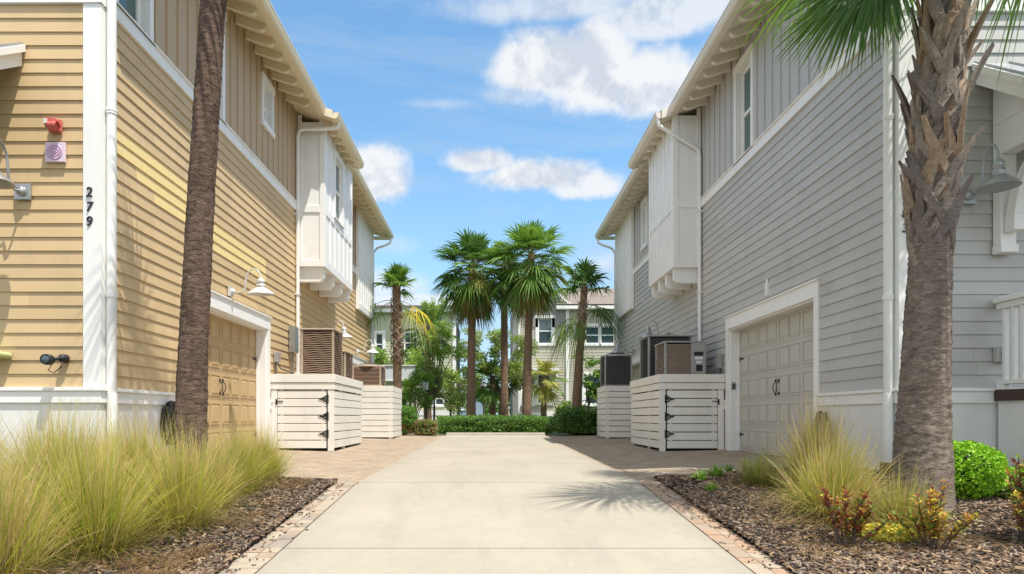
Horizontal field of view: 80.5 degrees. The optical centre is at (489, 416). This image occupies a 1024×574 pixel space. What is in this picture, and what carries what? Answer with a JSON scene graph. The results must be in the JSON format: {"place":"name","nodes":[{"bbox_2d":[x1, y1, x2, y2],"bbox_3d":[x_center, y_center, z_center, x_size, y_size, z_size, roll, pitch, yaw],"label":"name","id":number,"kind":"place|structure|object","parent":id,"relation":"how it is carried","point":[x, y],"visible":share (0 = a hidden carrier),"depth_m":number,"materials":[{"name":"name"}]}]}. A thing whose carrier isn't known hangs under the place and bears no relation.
{"place":"outdoors","nodes":[
{"label":"outdoors","id":0,"kind":"place"},
{"bbox_2d":[269,0,729,414],"label":"sky","id":1,"kind":"structure","parent":0,"point":[478,115],"materials":[{"name":"blue"}]},
{"bbox_2d":[256,436,753,573],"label":"driveway","id":2,"kind":"structure","parent":0,"point":[493,505],"depth_m":5.25,"materials":[{"name":"concrete"}]},
{"bbox_2d":[219,428,795,573],"bbox_3d":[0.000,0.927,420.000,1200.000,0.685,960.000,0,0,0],"label":"ground","id":3,"kind":"structure","parent":0,"point":[720,521],"depth_m":5.50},
{"bbox_2d":[6,478,325,573],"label":"mulch bed","id":4,"kind":"object","parent":3,"relation":"on","point":[178,543],"visible":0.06,"depth_m":4.53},
{"bbox_2d":[0,406,118,498],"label":"fountain grass","id":5,"kind":"object","parent":4,"relation":"on","point":[31,439],"depth_m":5.53,"materials":[{"name":"plant"}]},
{"bbox_2d":[0,430,129,573],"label":"fountain grass","id":6,"kind":"object","parent":4,"relation":"on","point":[19,549],"depth_m":3.61,"materials":[{"name":"plant"}]},
{"bbox_2d":[0,412,136,573],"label":"fountain grass","id":7,"kind":"object","parent":4,"relation":"on","point":[25,482],"depth_m":3.98,"materials":[{"name":"plant"}]},
{"bbox_2d":[0,389,152,505],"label":"fountain grass","id":8,"kind":"object","parent":4,"relation":"on","point":[49,447],"depth_m":4.87,"materials":[{"name":"plant"}]},
{"bbox_2d":[0,386,180,539],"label":"fountain grass","id":9,"kind":"object","parent":4,"relation":"on","point":[46,446],"depth_m":4.68,"materials":[{"name":"plant"}]},
{"bbox_2d":[69,415,150,464],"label":"fountain grass","id":10,"kind":"object","parent":4,"relation":"on","point":[107,435],"depth_m":6.31,"materials":[{"name":"plant"}]},
{"bbox_2d":[2,394,223,573],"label":"fountain grass","id":11,"kind":"object","parent":4,"relation":"on","point":[109,501],"depth_m":4.14,"materials":[{"name":"green plant"}]},
{"bbox_2d":[29,393,211,505],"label":"fountain grass","id":12,"kind":"object","parent":4,"relation":"on","point":[142,446],"depth_m":5.64,"materials":[{"name":"plant"}]},
{"bbox_2d":[91,403,275,552],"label":"fountain grass","id":13,"kind":"object","parent":4,"relation":"on","point":[193,484],"depth_m":4.79,"materials":[{"name":"green plant"}]},
{"bbox_2d":[172,0,225,475],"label":"leaning palm","id":14,"kind":"object","parent":4,"relation":"on","point":[192,367],"visible":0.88,"depth_m":6.09,"materials":[{"name":"brown plant"}]},
{"bbox_2d":[142,421,265,518],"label":"fountain grass","id":15,"kind":"object","parent":4,"relation":"on","point":[230,484],"depth_m":5.58,"materials":[{"name":"plant"}]},
{"bbox_2d":[150,409,319,498],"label":"fountain grass","id":16,"kind":"object","parent":4,"relation":"on","point":[255,465],"depth_m":6.19,"materials":[{"name":"plant"}]},
{"bbox_2d":[208,410,311,483],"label":"fountain grass","id":17,"kind":"object","parent":4,"relation":"on","point":[275,472],"depth_m":6.91,"materials":[{"name":"plant"}]},
{"bbox_2d":[39,474,1022,573],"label":"straw litter","id":18,"kind":"object","parent":4,"relation":"on","point":[200,548],"visible":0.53,"depth_m":4.29,"materials":[{"name":"brown plant"}]},
{"bbox_2d":[0,0,393,465],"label":"townhouse","id":19,"kind":"structure","parent":3,"relation":"on","point":[92,231],"depth_m":7.92,"materials":[{"name":"yellow paint"}]},
{"bbox_2d":[0,351,11,358],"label":"wall lamp","id":20,"kind":"object","parent":19,"relation":"attached to","point":[5,355],"depth_m":6.76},
{"bbox_2d":[0,139,31,199],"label":"wall lamp","id":21,"kind":"object","parent":19,"relation":"attached to","point":[22,191],"visible":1,"depth_m":6.72,"materials":[{"name":"metal"}]},
{"bbox_2d":[43,117,61,132],"bbox_3d":[-4.895,-3.275,6.761,0.150,0.150,0.142,0,0,0],"label":"fire alarm","id":22,"kind":"object","parent":19,"relation":"attached to","point":[52,124],"visible":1,"depth_m":6.72,"materials":[{"name":"plastic"}]},
{"bbox_2d":[40,354,69,372],"bbox_3d":[-4.850,-0.597,6.728,0.136,0.224,0.268,0,0,25],"label":"security floodlight","id":23,"kind":"object","parent":19,"relation":"attached to","point":[47,359],"visible":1,"depth_m":6.68,"materials":[{"name":"black metal"}]},
{"bbox_2d":[45,142,65,162],"bbox_3d":[-4.900,-2.985,6.814,0.220,0.220,0.038,0,0,0],"label":"round speaker panel","id":24,"kind":"object","parent":19,"relation":"attached to","point":[55,152],"visible":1,"depth_m":6.80,"materials":[{"name":"plastic"}]},
{"bbox_2d":[117,0,155,46],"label":"window","id":25,"kind":"structure","parent":19,"relation":"in","point":[142,11],"depth_m":7.79,"materials":[{"name":"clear glass"}]},
{"bbox_2d":[160,400,174,445],"bbox_3d":[-4.316,0.081,8.200,0.171,0.622,0.310,0,0,0],"label":"garden hose","id":26,"kind":"object","parent":19,"relation":"attached to","point":[171,407],"visible":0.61,"depth_m":8.12,"materials":[{"name":"black rubber"}]},
{"bbox_2d":[220,13,226,124],"bbox_3d":[-4.480,-5.780,9.605,0.220,1.860,0.870,0,0,0],"label":"window","id":27,"kind":"structure","parent":19,"relation":"in","point":[222,106],"depth_m":9.95,"materials":[{"name":"white glass"}]},
{"bbox_2d":[207,314,256,457],"bbox_3d":[-4.619,-0.538,10.375,0.123,2.405,3.150,0,0,0],"label":"garage door","id":28,"kind":"structure","parent":19,"relation":"in","point":[232,359],"depth_m":10.74,"materials":[{"name":"beige metal"}]},
{"bbox_2d":[228,268,274,296],"bbox_3d":[-4.017,-2.280,10.200,0.767,0.478,0.310,0,0,0],"label":"wall lamp","id":29,"kind":"object","parent":19,"relation":"attached to","point":[260,289],"visible":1,"depth_m":10.17,"materials":[{"name":"metal"}]},
{"bbox_2d":[261,71,274,138],"bbox_3d":[-4.480,-6.170,11.980,0.220,1.020,0.640,0,0,0],"label":"window","id":30,"kind":"structure","parent":19,"relation":"in","point":[267,89],"depth_m":12.14,"materials":[{"name":"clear glass"}]},
{"bbox_2d":[274,352,293,373],"bbox_3d":[-4.345,-0.320,12.711,0.095,2.000,0.983,0,0,2],"label":"junction box","id":31,"kind":"object","parent":19,"relation":"attached to","point":[277,357],"visible":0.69,"depth_m":12.31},
{"bbox_2d":[289,326,298,372],"bbox_3d":[-4.327,-1.430,13.325,0.135,1.120,0.250,0,0,0],"label":"electrical disconnect","id":32,"kind":"object","parent":19,"relation":"attached to","point":[293,339],"visible":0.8,"depth_m":13.20,"materials":[{"name":"metal"}]},
{"bbox_2d":[334,321,352,337],"bbox_3d":[-4.017,-2.320,16.000,0.767,0.478,0.310,0,0,0],"label":"wall lamp","id":33,"kind":"object","parent":19,"relation":"attached to","point":[344,331],"visible":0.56,"depth_m":15.96,"materials":[{"name":"metal"}]},
{"bbox_2d":[356,339,378,353],"bbox_3d":[-4.017,-2.320,19.900,0.767,0.478,0.310,0,0,0],"label":"wall lamp","id":34,"kind":"object","parent":19,"relation":"attached to","point":[372,349],"visible":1,"depth_m":19.86,"materials":[{"name":"metal"}]},
{"bbox_2d":[217,481,358,573],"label":"driveway border","id":35,"kind":"object","parent":3,"relation":"on","point":[281,543],"visible":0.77,"depth_m":4.95,"materials":[{"name":"brick"}]},
{"bbox_2d":[364,262,436,404],"bbox_3d":[-3.424,-2.396,21.950,3.298,6.521,2.231,0,0,0],"label":"cabbage palm","id":36,"kind":"object","parent":3,"relation":"on","point":[393,274],"visible":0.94,"depth_m":21.85,"materials":[{"name":"green plant"}]},
{"bbox_2d":[382,365,422,406],"bbox_3d":[-4.148,-0.829,28.005,1.786,2.918,3.090,0,0,0],"label":"carport","id":37,"kind":"object","parent":3,"relation":"on","point":[405,372],"visible":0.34,"depth_m":26.50,"materials":[{"name":"white metal"}]},
{"bbox_2d":[374,345,448,402],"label":"street tree","id":38,"kind":"object","parent":3,"relation":"on","point":[380,358],"visible":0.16,"depth_m":30.72,"materials":[{"name":"green plant"}]},
{"bbox_2d":[374,305,459,419],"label":"pale house","id":39,"kind":"structure","parent":3,"relation":"on","point":[382,334],"depth_m":36.98,"materials":[{"name":"white"}]},
{"bbox_2d":[374,331,385,353],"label":"window","id":40,"kind":"structure","parent":39,"relation":"in","point":[379,336],"depth_m":36.97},
{"bbox_2d":[402,330,419,352],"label":"window","id":41,"kind":"structure","parent":39,"relation":"in","point":[406,340],"depth_m":37.03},
{"bbox_2d":[435,391,444,406],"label":"window","id":42,"kind":"structure","parent":39,"relation":"in","point":[437,403],"depth_m":37.00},
{"bbox_2d":[402,369,437,414],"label":"street tree","id":43,"kind":"object","parent":3,"relation":"on","point":[414,379],"visible":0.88,"depth_m":25.89,"materials":[{"name":"green plant"}]},
{"bbox_2d":[421,380,429,418],"bbox_3d":[-2.754,-0.511,26.000,0.352,2.281,0.352,0,0,28],"label":"lantern post","id":44,"kind":"object","parent":3,"relation":"on","point":[426,387],"visible":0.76,"depth_m":25.90,"materials":[{"name":"black metal"}]},
{"bbox_2d":[392,303,460,419],"bbox_3d":[-3.039,-2.522,29.848,3.774,6.787,3.845,0,0,0],"label":"street tree","id":45,"kind":"object","parent":3,"relation":"on","point":[424,345],"visible":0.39,"depth_m":29.82,"materials":[{"name":"green plant"}]},
{"bbox_2d":[402,297,464,419],"bbox_3d":[-2.660,-2.356,27.006,3.086,6.091,1.293,0,0,0],"label":"young tree","id":46,"kind":"object","parent":3,"relation":"on","point":[442,331],"visible":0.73,"depth_m":26.90,"materials":[{"name":"green plant"}]},
{"bbox_2d":[431,366,466,415],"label":"street tree","id":47,"kind":"object","parent":3,"relation":"on","point":[451,380],"visible":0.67,"depth_m":33.63,"materials":[{"name":"green plant"}]},
{"bbox_2d":[460,380,485,417],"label":"blue grey house","id":48,"kind":"structure","parent":3,"relation":"on","point":[479,410],"depth_m":75.00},
{"bbox_2d":[429,227,517,415],"bbox_3d":[-0.648,-3.338,24.575,3.718,8.496,3.769,0,0,0],"label":"cabbage palm","id":49,"kind":"object","parent":3,"relation":"on","point":[470,303],"visible":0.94,"depth_m":24.15,"materials":[{"name":"green plant"}]},
{"bbox_2d":[464,361,512,414],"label":"street tree","id":50,"kind":"object","parent":3,"relation":"on","point":[482,376],"visible":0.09,"depth_m":32.83,"materials":[{"name":"green plant"}]},
{"bbox_2d":[475,358,516,414],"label":"street tree","id":51,"kind":"object","parent":3,"relation":"on","point":[488,391],"visible":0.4,"depth_m":30.80,"materials":[{"name":"green plant"}]},
{"bbox_2d":[456,327,538,417],"bbox_3d":[0.392,-1.880,30.005,4.167,5.208,1.774,0,0,0],"label":"street tree","id":52,"kind":"object","parent":3,"relation":"on","point":[515,366],"visible":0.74,"depth_m":29.81,"materials":[{"name":"green plant"}]},
{"bbox_2d":[485,400,509,415],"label":"distant treeline","id":53,"kind":"object","parent":3,"relation":"on","point":[497,410],"visible":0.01,"depth_m":94.00,"materials":[{"name":"green plant"}]},
{"bbox_2d":[477,243,526,417],"bbox_3d":[0.628,-3.395,26.999,3.298,8.610,3.307,0,0,0],"label":"cabbage palm","id":54,"kind":"object","parent":3,"relation":"on","point":[504,404],"visible":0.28,"depth_m":26.86,"materials":[{"name":"green plant"}]},
{"bbox_2d":[213,434,794,483],"bbox_3d":[0.000,0.668,14.000,18.000,0.241,14.000,0,0,0],"label":"paved court","id":55,"kind":"object","parent":3,"relation":"on","point":[366,458],"visible":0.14,"depth_m":10.64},
{"bbox_2d":[270,374,362,450],"bbox_3d":[-3.765,-0.087,13.455,1.310,1.545,2.690,0,0,0],"label":"slatted enclosure","id":56,"kind":"object","parent":55,"relation":"on","point":[324,411],"visible":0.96,"depth_m":12.14,"materials":[{"name":"white wood"}]},
{"bbox_2d":[275,390,328,447],"bbox_3d":[-3.771,0.038,12.148,1.062,1.175,0.065,0,0,0],"label":"door","id":57,"kind":"structure","parent":56,"relation":"in","point":[282,394],"depth_m":12.14,"materials":[{"name":"white wood"}]},
{"bbox_2d":[300,328,343,375],"bbox_3d":[-3.590,-1.357,12.925,0.731,1.014,0.790,0,0,0],"label":"air conditioner","id":58,"kind":"object","parent":56,"relation":"on","point":[321,350],"visible":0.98,"depth_m":12.57,"materials":[{"name":"brown metal"}]},
{"bbox_2d":[343,350,353,378],"bbox_3d":[-3.644,-1.187,14.225,0.709,0.714,0.790,0,0,0],"label":"air conditioner","id":59,"kind":"object","parent":56,"relation":"on","point":[347,360],"visible":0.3,"depth_m":14.16,"materials":[{"name":"beige metal"}]},
{"bbox_2d":[361,386,401,438],"bbox_3d":[-3.614,-0.128,18.489,1.572,1.555,1.822,0,0,0],"label":"slatted enclosure","id":60,"kind":"object","parent":55,"relation":"on","point":[381,413],"visible":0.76,"depth_m":17.58,"materials":[{"name":"wood"}]},
{"bbox_2d":[353,363,385,385],"bbox_3d":[-3.656,-1.254,18.300,0.952,0.688,0.896,0,0,0],"label":"air conditioner","id":61,"kind":"object","parent":60,"relation":"on","point":[367,374],"visible":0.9,"depth_m":17.93,"materials":[{"name":"brown metal"}]},
{"bbox_2d":[398,405,418,434],"bbox_3d":[-3.185,0.064,19.860,1.608,1.022,1.270,0,0,0],"label":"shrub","id":62,"kind":"object","parent":55,"relation":"on","point":[409,416],"visible":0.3,"depth_m":19.42,"materials":[{"name":"green plant"}]},
{"bbox_2d":[412,419,437,434],"bbox_3d":[-2.123,0.322,19.867,0.870,0.561,0.856,0,0,0],"label":"hedge","id":63,"kind":"object","parent":55,"relation":"on","point":[425,427],"visible":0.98,"depth_m":19.55,"materials":[{"name":"green plant"}]},
{"bbox_2d":[446,433,544,435],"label":"curb","id":64,"kind":"structure","parent":55,"relation":"on","point":[495,434],"depth_m":19.50,"materials":[{"name":"concrete"}]},
{"bbox_2d":[436,414,555,433],"bbox_3d":[0.167,0.239,20.805,4.446,0.742,1.168,0,0,0],"label":"hedge","id":65,"kind":"object","parent":55,"relation":"on","point":[474,423],"visible":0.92,"depth_m":20.38,"materials":[{"name":"green plant"}]},
{"bbox_2d":[550,405,597,434],"bbox_3d":[3.368,0.088,19.982,2.702,0.972,1.556,0,0,0],"label":"hedge","id":66,"kind":"object","parent":55,"relation":"on","point":[581,421],"visible":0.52,"depth_m":19.41,"materials":[{"name":"green plant"}]},
{"bbox_2d":[597,386,631,438],"bbox_3d":[4.024,-0.128,18.239,1.352,1.555,1.322,0,0,0],"label":"slatted enclosure","id":67,"kind":"object","parent":55,"relation":"on","point":[614,408],"visible":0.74,"depth_m":17.58,"materials":[{"name":"wood"}]},
{"bbox_2d":[600,353,631,386],"bbox_3d":[3.786,-1.404,18.175,0.912,0.988,0.840,0,0,0],"label":"air conditioner","id":68,"kind":"object","parent":67,"relation":"on","point":[615,369],"visible":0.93,"depth_m":17.82,"materials":[{"name":"black metal"}]},
{"bbox_2d":[630,374,724,450],"bbox_3d":[4.050,-0.085,13.355,1.340,1.550,2.490,0,0,0],"label":"slatted enclosure","id":69,"kind":"object","parent":55,"relation":"on","point":[677,411],"visible":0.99,"depth_m":12.14,"materials":[{"name":"white wood"}]},
{"bbox_2d":[639,334,692,378],"bbox_3d":[4.012,-1.347,13.825,1.020,0.994,0.790,0,0,0],"label":"air conditioner","id":70,"kind":"object","parent":69,"relation":"on","point":[647,355],"visible":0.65,"depth_m":13.50,"materials":[{"name":"black metal"}]},
{"bbox_2d":[654,340,706,374],"bbox_3d":[4.036,-1.222,12.850,0.887,0.744,0.740,0,0,0],"label":"air conditioner","id":71,"kind":"object","parent":69,"relation":"on","point":[681,357],"visible":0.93,"depth_m":12.50,"materials":[{"name":"beige metal"}]},
{"bbox_2d":[665,390,718,447],"bbox_3d":[4.056,0.040,12.148,1.092,1.180,0.065,0,0,0],"label":"door","id":72,"kind":"structure","parent":69,"relation":"in","point":[674,431],"depth_m":12.14,"materials":[{"name":"white wood"}]},
{"bbox_2d":[28,466,1023,573],"bbox_3d":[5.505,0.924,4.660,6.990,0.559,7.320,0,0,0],"label":"mulch bed","id":73,"kind":"object","parent":3,"relation":"on","point":[974,564],"visible":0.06,"depth_m":4.46,"materials":[{"name":"wood"}]},
{"bbox_2d":[686,469,708,480],"bbox_3d":[2.397,0.669,6.938,0.320,0.170,0.347,0,0,0],"label":"lily tuft","id":74,"kind":"object","parent":73,"relation":"on","point":[701,475],"visible":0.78,"depth_m":6.94,"materials":[{"name":"green plant"}]},
{"bbox_2d":[702,481,722,490],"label":"lily tuft","id":75,"kind":"object","parent":73,"relation":"on","point":[711,488],"visible":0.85,"depth_m":6.39,"materials":[{"name":"green plant"}]},
{"bbox_2d":[703,463,728,475],"bbox_3d":[2.682,0.637,7.161,0.339,0.198,0.355,0,0,25],"label":"lily tuft","id":76,"kind":"object","parent":73,"relation":"on","point":[717,471],"visible":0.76,"depth_m":7.12,"materials":[{"name":"green plant"}]},
{"bbox_2d":[724,446,794,487],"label":"fountain grass","id":77,"kind":"object","parent":73,"relation":"on","point":[755,474],"depth_m":6.63,"materials":[{"name":"green plant"}]},
{"bbox_2d":[748,380,893,490],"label":"fountain grass","id":78,"kind":"object","parent":73,"relation":"on","point":[820,433],"depth_m":6.49,"materials":[{"name":"plant"}]},
{"bbox_2d":[697,410,997,540],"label":"fountain grass","id":79,"kind":"object","parent":73,"relation":"on","point":[834,478],"depth_m":5.15,"materials":[{"name":"plant"}]},
{"bbox_2d":[816,485,894,547],"bbox_3d":[2.697,0.741,4.487,0.492,0.483,0.372,0,0,25],"label":"croton","id":80,"kind":"object","parent":73,"relation":"on","point":[858,522],"visible":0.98,"depth_m":4.42,"materials":[{"name":"red plant"}]},
{"bbox_2d":[722,0,1023,511],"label":"booted palm","id":81,"kind":"object","parent":73,"relation":"on","point":[934,114],"visible":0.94,"depth_m":5.35,"materials":[{"name":"grey plant"}]},
{"bbox_2d":[858,522,916,542],"bbox_3d":[3.020,0.886,4.618,0.424,0.162,0.434,0,0,0],"label":"yellow plant","id":82,"kind":"object","parent":73,"relation":"on","point":[891,530],"visible":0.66,"depth_m":4.50,"materials":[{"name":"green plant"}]},
{"bbox_2d":[885,479,980,548],"bbox_3d":[3.152,0.717,4.308,0.486,0.520,0.419,0,0,0],"label":"croton","id":83,"kind":"object","parent":73,"relation":"on","point":[932,524],"visible":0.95,"depth_m":4.30,"materials":[{"name":"yellow plant"}]},
{"bbox_2d":[847,459,1020,542],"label":"fountain grass","id":84,"kind":"object","parent":73,"relation":"on","point":[900,501],"depth_m":4.80,"materials":[{"name":"plant"}]},
{"bbox_2d":[952,439,1011,499],"bbox_3d":[4.550,0.502,5.948,0.926,0.584,0.911,0,0,0],"label":"boxwood","id":85,"kind":"object","parent":73,"relation":"on","point":[980,470],"visible":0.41,"depth_m":5.62,"materials":[{"name":"plant"}]},
{"bbox_2d":[993,472,1023,499],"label":"shrub","id":86,"kind":"object","parent":73,"relation":"on","point":[1004,491],"visible":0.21,"depth_m":5.72,"materials":[{"name":"green plant"}]},
{"bbox_2d":[1000,454,1023,543],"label":"croton","id":87,"kind":"object","parent":73,"relation":"on","point":[1018,505],"visible":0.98,"depth_m":4.41,"materials":[{"name":"green plant"}]},
{"bbox_2d":[484,219,578,417],"bbox_3d":[1.608,-3.399,23.620,3.903,8.617,3.954,0,0,0],"label":"cabbage palm","id":88,"kind":"object","parent":3,"relation":"on","point":[532,288],"visible":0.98,"depth_m":23.16,"materials":[{"name":"green plant"}]},
{"bbox_2d":[516,357,568,416],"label":"cabbage palm","id":89,"kind":"object","parent":3,"relation":"on","point":[544,390],"visible":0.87,"depth_m":28.81,"materials":[{"name":"green plant"}]},
{"bbox_2d":[510,286,616,426],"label":"beige house","id":90,"kind":"structure","parent":3,"relation":"on","point":[542,333],"depth_m":35.98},
{"bbox_2d":[520,375,535,405],"bbox_3d":[2.197,-1.622,36.000,1.031,1.958,0.160,0,0,0],"label":"window","id":91,"kind":"structure","parent":90,"relation":"in","point":[533,402],"depth_m":35.94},
{"bbox_2d":[535,372,553,404],"bbox_3d":[3.219,-1.698,36.000,1.123,1.988,0.160,0,0,0],"label":"window","id":92,"kind":"structure","parent":90,"relation":"in","point":[549,377],"depth_m":35.94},
{"bbox_2d":[535,315,554,345],"bbox_3d":[3.280,-5.145,36.000,1.184,1.805,0.160,0,0,0],"label":"window","id":93,"kind":"structure","parent":90,"relation":"in","point":[543,333],"depth_m":36.02,"materials":[{"name":"glass"}]},
{"bbox_2d":[582,372,599,405],"bbox_3d":[6.102,-1.652,36.000,1.275,2.019,0.160,0,0,0],"label":"window","id":94,"kind":"structure","parent":90,"relation":"in","point":[584,397],"depth_m":35.94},
{"bbox_2d":[584,324,599,345],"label":"window","id":95,"kind":"structure","parent":90,"relation":"in","point":[596,339],"depth_m":36.02,"materials":[{"name":"glass"}]},
{"bbox_2d":[599,324,613,345],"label":"window","id":96,"kind":"structure","parent":90,"relation":"in","point":[603,341],"depth_m":36.02,"materials":[{"name":"glass"}]},
{"bbox_2d":[555,351,599,412],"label":"magnolia","id":97,"kind":"object","parent":3,"relation":"on","point":[588,384],"visible":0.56,"depth_m":27.90,"materials":[{"name":"green plant"}]},
{"bbox_2d":[544,257,623,409],"bbox_3d":[3.392,-2.380,21.495,3.166,6.516,2.247,0,0,0],"label":"cabbage palm","id":98,"kind":"object","parent":3,"relation":"on","point":[583,277],"visible":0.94,"depth_m":21.36,"materials":[{"name":"green plant"}]},
{"bbox_2d":[638,481,793,573],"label":"driveway border","id":99,"kind":"object","parent":3,"relation":"on","point":[739,552],"visible":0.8,"depth_m":4.92,"materials":[{"name":"brick"}]},
{"bbox_2d":[595,0,1023,473],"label":"townhouse","id":100,"kind":"structure","parent":3,"relation":"on","point":[741,185],"depth_m":9.25,"materials":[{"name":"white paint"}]},
{"bbox_2d":[610,339,633,353],"bbox_3d":[4.337,-2.320,19.900,0.767,0.478,0.310,0,0,0],"label":"wall lamp","id":101,"kind":"object","parent":100,"relation":"attached to","point":[617,349],"visible":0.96,"depth_m":19.86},
{"bbox_2d":[632,365,639,380],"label":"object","id":102,"kind":"structure","parent":100,"relation":"in","point":[635,370],"depth_m":20.39,"materials":[{"name":"grey metal"}]},
{"bbox_2d":[640,195,647,251],"bbox_3d":[4.800,-5.910,18.500,0.220,1.500,0.700,0,0,0],"label":"window","id":103,"kind":"structure","parent":100,"relation":"in","point":[644,204],"depth_m":18.74,"materials":[{"name":"white glass"}]},
{"bbox_2d":[639,321,668,337],"bbox_3d":[4.337,-2.320,16.000,0.767,0.478,0.310,0,0,0],"label":"wall lamp","id":104,"kind":"object","parent":100,"relation":"attached to","point":[648,330],"visible":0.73,"depth_m":15.96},
{"bbox_2d":[709,353,722,373],"bbox_3d":[4.554,-0.305,12.432,0.543,1.970,0.209,0,0,44],"label":"junction box","id":105,"kind":"object","parent":100,"relation":"attached to","point":[719,361],"visible":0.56,"depth_m":12.25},
{"bbox_2d":[733,42,754,162],"bbox_3d":[4.800,-5.785,11.255,0.220,1.870,0.870,0,0,0],"label":"window","id":106,"kind":"structure","parent":100,"relation":"in","point":[743,76],"depth_m":11.50,"materials":[{"name":"white glass"}]},
{"bbox_2d":[765,279,769,295],"bbox_3d":[4.723,-2.212,10.290,0.045,0.285,0.080,0,0,0],"label":"conduit stub","id":107,"kind":"object","parent":100,"relation":"attached to","point":[767,288],"visible":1,"depth_m":10.27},
{"bbox_2d":[740,305,812,457],"bbox_3d":[4.939,-0.535,10.375,0.123,2.410,3.150,0,0,0],"label":"garage door","id":108,"kind":"structure","parent":100,"relation":"in","point":[776,358],"depth_m":10.44,"materials":[{"name":"beige metal"}]},
{"bbox_2d":[812,411,829,440],"bbox_3d":[4.636,0.220,8.505,0.171,0.627,0.318,0,0,0],"label":"garden hose","id":109,"kind":"object","parent":100,"relation":"attached to","point":[826,417],"visible":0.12,"depth_m":8.45,"materials":[{"name":"black rubber"}]},
{"bbox_2d":[963,144,1022,204],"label":"wall lamp","id":110,"kind":"object","parent":100,"relation":"attached to","point":[999,180],"visible":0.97,"depth_m":6.57,"materials":[{"name":"metal"}]},
{"bbox_2d":[993,346,1001,361],"bbox_3d":[5.875,-0.720,6.929,0.150,0.180,0.086,0,0,0],"label":"outlet box","id":111,"kind":"object","parent":100,"relation":"attached to","point":[997,353],"visible":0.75,"depth_m":6.91,"materials":[{"name":"grey paint"}]},
{"bbox_2d":[993,291,1023,466],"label":"porch","id":112,"kind":"object","parent":3,"relation":"on","point":[1010,420],"visible":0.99,"depth_m":6.74,"materials":[{"name":"white paint"}]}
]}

